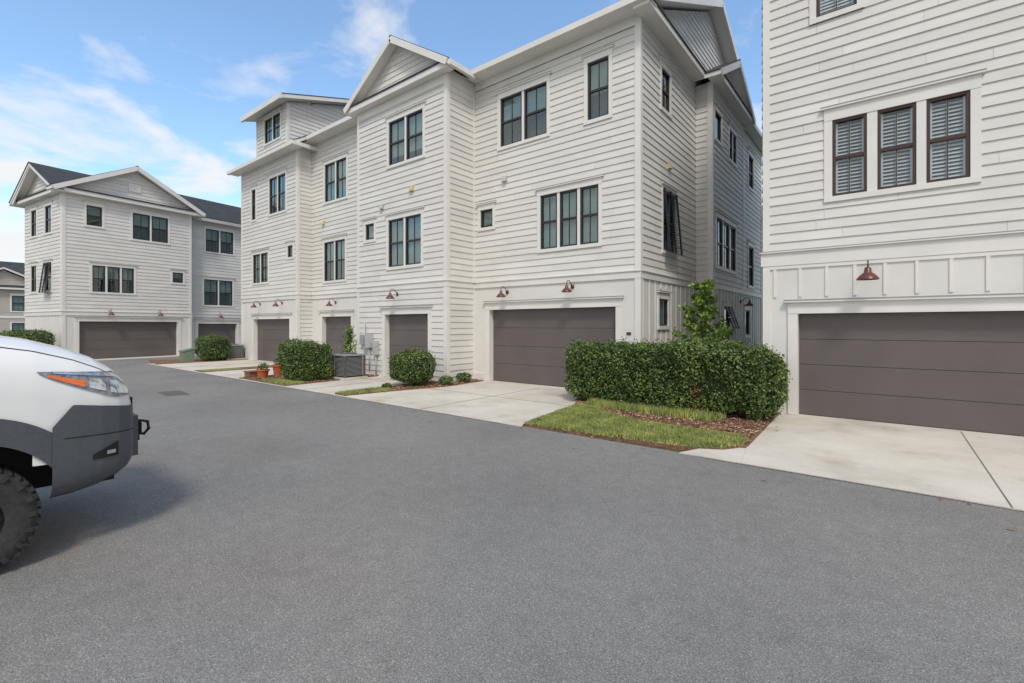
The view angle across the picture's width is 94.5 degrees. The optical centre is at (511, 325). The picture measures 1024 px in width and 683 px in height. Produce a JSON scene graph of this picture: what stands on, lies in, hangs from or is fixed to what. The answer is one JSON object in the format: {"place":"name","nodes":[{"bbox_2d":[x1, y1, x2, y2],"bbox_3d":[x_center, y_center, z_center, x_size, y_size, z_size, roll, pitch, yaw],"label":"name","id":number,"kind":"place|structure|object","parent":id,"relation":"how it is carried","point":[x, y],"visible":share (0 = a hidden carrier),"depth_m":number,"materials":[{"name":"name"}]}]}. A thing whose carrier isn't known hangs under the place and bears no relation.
{"place":"outdoors","nodes":[
{"label":"outdoors","id":0,"kind":"place"},
{"bbox_2d":[95,354,195,360],"bbox_3d":[-19.764,1.803,27.879,1.570,0.030,10.467,0,0,27],"label":"concrete apron","id":1,"kind":"object","parent":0,"point":[137,357],"visible":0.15,"depth_m":26.19,"materials":[{"name":"beige concrete"}]},
{"bbox_2d":[151,360,580,426],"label":"concrete driveway","id":2,"kind":"structure","parent":0,"point":[507,410],"depth_m":12.04,"materials":[{"name":"beige concrete"}]},
{"bbox_2d":[275,336,302,357],"bbox_3d":[-8.231,1.101,17.907,1.246,1.390,1.200,0,0,38],"label":"clipped hedge","id":3,"kind":"object","parent":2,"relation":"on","point":[290,341],"visible":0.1,"depth_m":17.79,"materials":[{"name":"green plant"}]},
{"bbox_2d":[176,362,1012,507],"bbox_3d":[-3.291,1.786,13.971,24.455,0.004,4.430,0,0,38],"label":"driveway joint","id":4,"kind":"object","parent":2,"relation":"on","point":[568,405],"visible":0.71,"depth_m":7.32,"materials":[{"name":"grey concrete"}]},
{"bbox_2d":[0,0,824,262],"label":"sky","id":5,"kind":"structure","parent":0,"point":[164,88],"materials":[{"name":"blue"}]},
{"bbox_2d":[151,363,683,451],"bbox_3d":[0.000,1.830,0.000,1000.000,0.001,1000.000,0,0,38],"label":"ground","id":6,"kind":"structure","parent":0,"point":[654,447],"depth_m":7.03,"materials":[{"name":"soil"}]},
{"bbox_2d":[149,358,247,364],"bbox_3d":[-16.013,1.795,24.205,3.200,0.060,4.450,0,0,38],"label":"planting bed","id":7,"kind":"object","parent":6,"relation":"on","point":[168,361],"visible":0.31,"depth_m":23.00,"materials":[{"name":"brown soil"}]},
{"bbox_2d":[178,347,195,360],"bbox_3d":[-16.042,1.460,23.366,0.560,0.680,0.560,0,0,38],"label":"utility box","id":8,"kind":"object","parent":7,"relation":"on","point":[187,354],"visible":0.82,"depth_m":23.21,"materials":[{"name":"green metal"}]},
{"bbox_2d":[193,333,232,360],"bbox_3d":[-15.098,1.074,23.909,1.778,1.447,1.650,0,0,38],"label":"clipped hedge","id":9,"kind":"object","parent":7,"relation":"on","point":[209,347],"visible":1,"depth_m":23.47,"materials":[{"name":"green plant"}]},
{"bbox_2d":[224,344,244,359],"bbox_3d":[-14.554,1.375,24.674,0.860,0.810,0.860,0,0,38],"label":"air conditioner","id":10,"kind":"object","parent":7,"relation":"on","point":[237,352],"visible":0.62,"depth_m":24.52,"materials":[{"name":"metal"}]},
{"bbox_2d":[195,365,272,371],"bbox_3d":[-10.748,1.795,19.991,1.013,0.060,4.492,0,0,37],"label":"planting bed","id":11,"kind":"object","parent":6,"relation":"on","point":[256,367],"visible":0.26,"depth_m":19.36,"materials":[{"name":"brown soil"}]},
{"bbox_2d":[197,368,241,371],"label":"lawn","id":12,"kind":"structure","parent":11,"relation":"on","point":[204,370],"depth_m":18.75,"materials":[{"name":"green plant"}]},
{"bbox_2d":[240,370,378,385],"bbox_3d":[-6.580,1.795,16.747,3.450,0.060,4.580,0,0,38],"label":"planting bed","id":13,"kind":"object","parent":6,"relation":"on","point":[313,381],"visible":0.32,"depth_m":15.17,"materials":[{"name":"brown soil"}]},
{"bbox_2d":[243,370,257,376],"bbox_3d":[-8.932,1.685,16.241,0.460,0.230,0.360,0,0,38],"label":"brick planter","id":14,"kind":"object","parent":13,"relation":"on","point":[251,373],"visible":0.71,"depth_m":16.10,"materials":[{"name":"brick"}]},
{"bbox_2d":[256,362,269,377],"bbox_3d":[-8.447,1.504,16.047,0.432,0.532,0.432,0,0,38],"label":"terracotta pot","id":15,"kind":"object","parent":13,"relation":"on","point":[262,372],"visible":0.99,"depth_m":15.95,"materials":[{"name":"orange ceramic"}]},
{"bbox_2d":[272,358,282,375],"bbox_3d":[-8.191,1.439,16.610,0.432,0.662,0.432,0,0,38],"label":"terracotta pot","id":16,"kind":"object","parent":13,"relation":"on","point":[276,368],"visible":0.53,"depth_m":16.46,"materials":[{"name":"orange ceramic"}]},
{"bbox_2d":[276,338,336,380],"bbox_3d":[-6.795,1.110,15.546,1.950,1.384,1.647,0,0,38],"label":"clipped hedge","id":17,"kind":"object","parent":13,"relation":"on","point":[305,360],"visible":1,"depth_m":15.05,"materials":[{"name":"green plant"}]},
{"bbox_2d":[339,326,356,352],"bbox_3d":[-6.130,0.895,17.892,0.710,1.812,0.753,0,0,6],"label":"potted tree","id":18,"kind":"object","parent":13,"relation":"on","point":[350,336],"visible":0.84,"depth_m":17.86,"materials":[{"name":"green plant"}]},
{"bbox_2d":[330,352,367,379],"bbox_3d":[-5.471,1.350,15.852,0.880,0.860,0.880,0,0,38],"label":"air conditioner","id":19,"kind":"object","parent":13,"relation":"on","point":[349,366],"visible":0.91,"depth_m":15.62,"materials":[{"name":"metal"}]},
{"bbox_2d":[335,379,483,395],"bbox_3d":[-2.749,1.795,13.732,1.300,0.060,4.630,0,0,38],"label":"planting bed","id":20,"kind":"object","parent":6,"relation":"on","point":[433,386],"visible":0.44,"depth_m":13.45,"materials":[{"name":"brown wood"}]},
{"bbox_2d":[381,382,392,387],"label":"shrub","id":21,"kind":"object","parent":20,"relation":"on","point":[385,385],"visible":0.82,"depth_m":13.20,"materials":[{"name":"green plant"}]},
{"bbox_2d":[388,346,438,384],"bbox_3d":[-2.901,1.195,14.013,1.527,1.144,1.457,0,0,38],"label":"round shrub","id":22,"kind":"object","parent":20,"relation":"on","point":[411,367],"visible":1,"depth_m":13.62,"materials":[{"name":"green plant"}]},
{"bbox_2d":[438,375,453,384],"bbox_3d":[-1.953,1.625,14.017,0.474,0.312,0.447,0,0,38],"label":"shrub","id":23,"kind":"object","parent":20,"relation":"on","point":[443,379],"visible":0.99,"depth_m":13.92,"materials":[{"name":"green plant"}]},
{"bbox_2d":[456,372,471,381],"bbox_3d":[-1.501,1.623,14.744,0.520,0.335,0.520,0,0,38],"label":"shrub","id":24,"kind":"object","parent":20,"relation":"on","point":[465,377],"visible":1,"depth_m":14.66,"materials":[{"name":"green plant"}]},
{"bbox_2d":[227,0,762,388],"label":"white townhouse row","id":25,"kind":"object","parent":6,"relation":"on","point":[522,214],"visible":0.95,"depth_m":15.12,"materials":[{"name":"paint"}]},
{"bbox_2d":[258,307,615,386],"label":"garage door","id":26,"kind":"structure","parent":25,"relation":"in","point":[545,330],"depth_m":14.61,"materials":[{"name":"paint"}]},
{"bbox_2d":[270,91,655,279],"bbox_3d":[-2.528,-4.975,18.121,23.529,10.750,8.413,0,0,11],"label":"window interior","id":27,"kind":"structure","parent":25,"relation":"in","point":[541,117],"depth_m":14.73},
{"bbox_2d":[252,56,752,334],"bbox_3d":[-2.496,-4.975,17.929,23.876,10.750,8.547,0,0,11],"label":"window frame","id":28,"kind":"structure","parent":25,"relation":"in","point":[666,93],"depth_m":15.83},
{"bbox_2d":[523,397,779,450],"bbox_3d":[3.662,1.795,10.644,4.280,0.060,7.780,0,0,38],"label":"planting bed","id":29,"kind":"object","parent":6,"relation":"on","point":[666,446],"visible":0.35,"depth_m":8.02,"materials":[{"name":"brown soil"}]},
{"bbox_2d":[587,397,726,420],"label":"border grass","id":30,"kind":"structure","parent":29,"relation":"on","point":[664,411],"depth_m":9.39,"materials":[{"name":"green plant"}]},
{"bbox_2d":[563,335,792,418],"bbox_3d":[3.288,0.994,10.192,4.799,1.619,1.610,0,0,38],"label":"clipped hedge","id":31,"kind":"object","parent":29,"relation":"on","point":[728,377],"visible":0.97,"depth_m":9.50,"materials":[{"name":"green plant"}]},
{"bbox_2d":[671,279,749,345],"bbox_3d":[4.885,0.320,11.794,1.626,2.962,1.523,0,0,-2],"label":"young tree","id":32,"kind":"object","parent":29,"relation":"on","point":[701,304],"visible":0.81,"depth_m":11.70,"materials":[{"name":"green plant"}]},
{"bbox_2d":[745,402,762,420],"bbox_3d":[4.445,1.585,8.728,0.316,0.379,0.320,0,0,38],"label":"shrub","id":33,"kind":"object","parent":29,"relation":"on","point":[754,416],"visible":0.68,"depth_m":8.66,"materials":[{"name":"green plant"}]},
{"bbox_2d":[762,231,762,344],"bbox_3d":[12.415,-1.400,26.269,4.726,6.400,7.426,0,0,38],"label":"siding","id":34,"kind":"object","parent":6,"relation":"on","point":[762,303],"depth_m":22.11,"materials":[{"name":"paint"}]},
{"bbox_2d":[759,0,1023,436],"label":"white townhouse","id":35,"kind":"structure","parent":6,"relation":"on","point":[893,147],"depth_m":8.48,"materials":[{"name":"paint"}]},
{"bbox_2d":[816,0,969,195],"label":"window frame","id":36,"kind":"structure","parent":35,"relation":"in","point":[929,141],"depth_m":8.41,"materials":[{"name":"brown metal"}]},
{"bbox_2d":[823,0,962,192],"label":"window interior","id":37,"kind":"structure","parent":35,"relation":"in","point":[907,110],"depth_m":8.64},
{"bbox_2d":[799,311,1023,435],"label":"garage door","id":38,"kind":"structure","parent":35,"relation":"in","point":[869,346],"depth_m":8.40,"materials":[{"name":"paint"}]},
{"bbox_2d":[0,355,1023,682],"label":"asphalt road","id":39,"kind":"structure","parent":0,"point":[220,529],"depth_m":3.58,"materials":[{"name":"grey asphalt"}]},
{"bbox_2d":[0,269,24,331],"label":"siding","id":40,"kind":"object","parent":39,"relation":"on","point":[7,278],"visible":0.25,"depth_m":39.81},
{"bbox_2d":[0,267,24,289],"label":"roof boards","id":41,"kind":"object","parent":40,"relation":"on","point":[13,272],"visible":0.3,"depth_m":39.91,"materials":[{"name":"white wood"}]},
{"bbox_2d":[0,261,24,287],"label":"roof shingles","id":42,"kind":"object","parent":41,"relation":"on","point":[18,267],"visible":0.2,"depth_m":42.65,"materials":[{"name":"grey"}]},
{"bbox_2d":[0,316,24,317],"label":"belt trim","id":43,"kind":"structure","parent":40,"relation":"attached to","point":[12,316],"depth_m":40.02,"materials":[{"name":"paint"}]},
{"bbox_2d":[9,293,24,329],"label":"window trim","id":44,"kind":"structure","parent":40,"relation":"attached to","point":[16,321],"depth_m":40.08,"materials":[{"name":"white wood"}]},
{"bbox_2d":[12,296,24,329],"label":"window frame","id":45,"kind":"object","parent":40,"relation":"in","point":[18,310],"visible":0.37,"depth_m":40.29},
{"bbox_2d":[13,296,23,329],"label":"window shade","id":46,"kind":"object","parent":45,"relation":"in","point":[19,307],"depth_m":40.40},
{"bbox_2d":[0,328,56,344],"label":"clipped hedge","id":47,"kind":"object","parent":39,"relation":"on","point":[42,336],"visible":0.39,"depth_m":22.51,"materials":[{"name":"green plant"}]},
{"bbox_2d":[0,335,149,569],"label":"white van","id":48,"kind":"object","parent":39,"relation":"on","point":[70,422],"visible":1,"depth_m":3.65,"materials":[{"name":"paint"}]},
{"bbox_2d":[9,162,240,358],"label":"white townhouse","id":49,"kind":"structure","parent":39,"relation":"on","point":[136,261],"depth_m":26.10,"materials":[{"name":"paint"}]},
{"bbox_2d":[32,205,232,305],"bbox_3d":[-21.704,-3.775,28.224,4.020,4.950,9.359,0,0,39],"label":"window frame","id":50,"kind":"structure","parent":49,"relation":"in","point":[47,207],"depth_m":26.32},
{"bbox_2d":[79,321,234,358],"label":"garage door","id":51,"kind":"structure","parent":49,"relation":"in","point":[108,337],"depth_m":26.47,"materials":[{"name":"paint"}]},
{"bbox_2d":[87,216,230,304],"bbox_3d":[-21.747,-3.775,28.395,3.791,4.950,9.065,0,0,39],"label":"window interior","id":52,"kind":"structure","parent":49,"relation":"in","point":[140,233],"depth_m":27.43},
{"bbox_2d":[157,390,188,395],"bbox_3d":[-8.953,1.796,12.520,1.178,0.001,0.504,0,0,41],"label":"asphalt patch","id":53,"kind":"object","parent":39,"relation":"on","point":[172,393],"visible":1,"depth_m":12.45,"materials":[{"name":"grey asphalt"}]},
{"bbox_2d":[150,364,1023,511],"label":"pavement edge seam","id":54,"kind":"object","parent":39,"relation":"on","point":[708,458],"visible":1,"depth_m":5.69,"materials":[{"name":"grey concrete"}]},
{"bbox_2d":[221,385,1015,530],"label":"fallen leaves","id":55,"kind":"object","parent":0,"point":[708,467],"visible":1,"depth_m":5.72,"materials":[{"name":"brown plant"}]},
{"bbox_2d":[524,401,748,447],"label":"lawn","id":56,"kind":"structure","parent":0,"point":[638,440],"depth_m":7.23,"materials":[{"name":"green plant"}]},
{"bbox_2d":[679,448,745,463],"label":"concrete driveway","id":57,"kind":"structure","parent":0,"point":[735,455],"depth_m":6.59,"materials":[{"name":"beige concrete"}]},
{"bbox_2d":[741,414,1023,510],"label":"concrete driveway","id":58,"kind":"structure","parent":0,"point":[941,462],"depth_m":6.44,"materials":[{"name":"beige concrete"}]},
{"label":"lawn","id":59,"kind":"object","parent":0,"visible":0},
{"bbox_2d":[338,387,391,394],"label":"lawn grass","id":60,"kind":"structure","parent":59,"relation":"on","point":[366,390],"depth_m":12.53,"materials":[{"name":"green plant"}]},
{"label":"lawn","id":61,"kind":"object","parent":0,"visible":0},
{"bbox_2d":[261,378,304,384],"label":"lawn grass","id":62,"kind":"structure","parent":61,"relation":"on","point":[281,381],"depth_m":14.53,"materials":[{"name":"green plant"}]}
]}

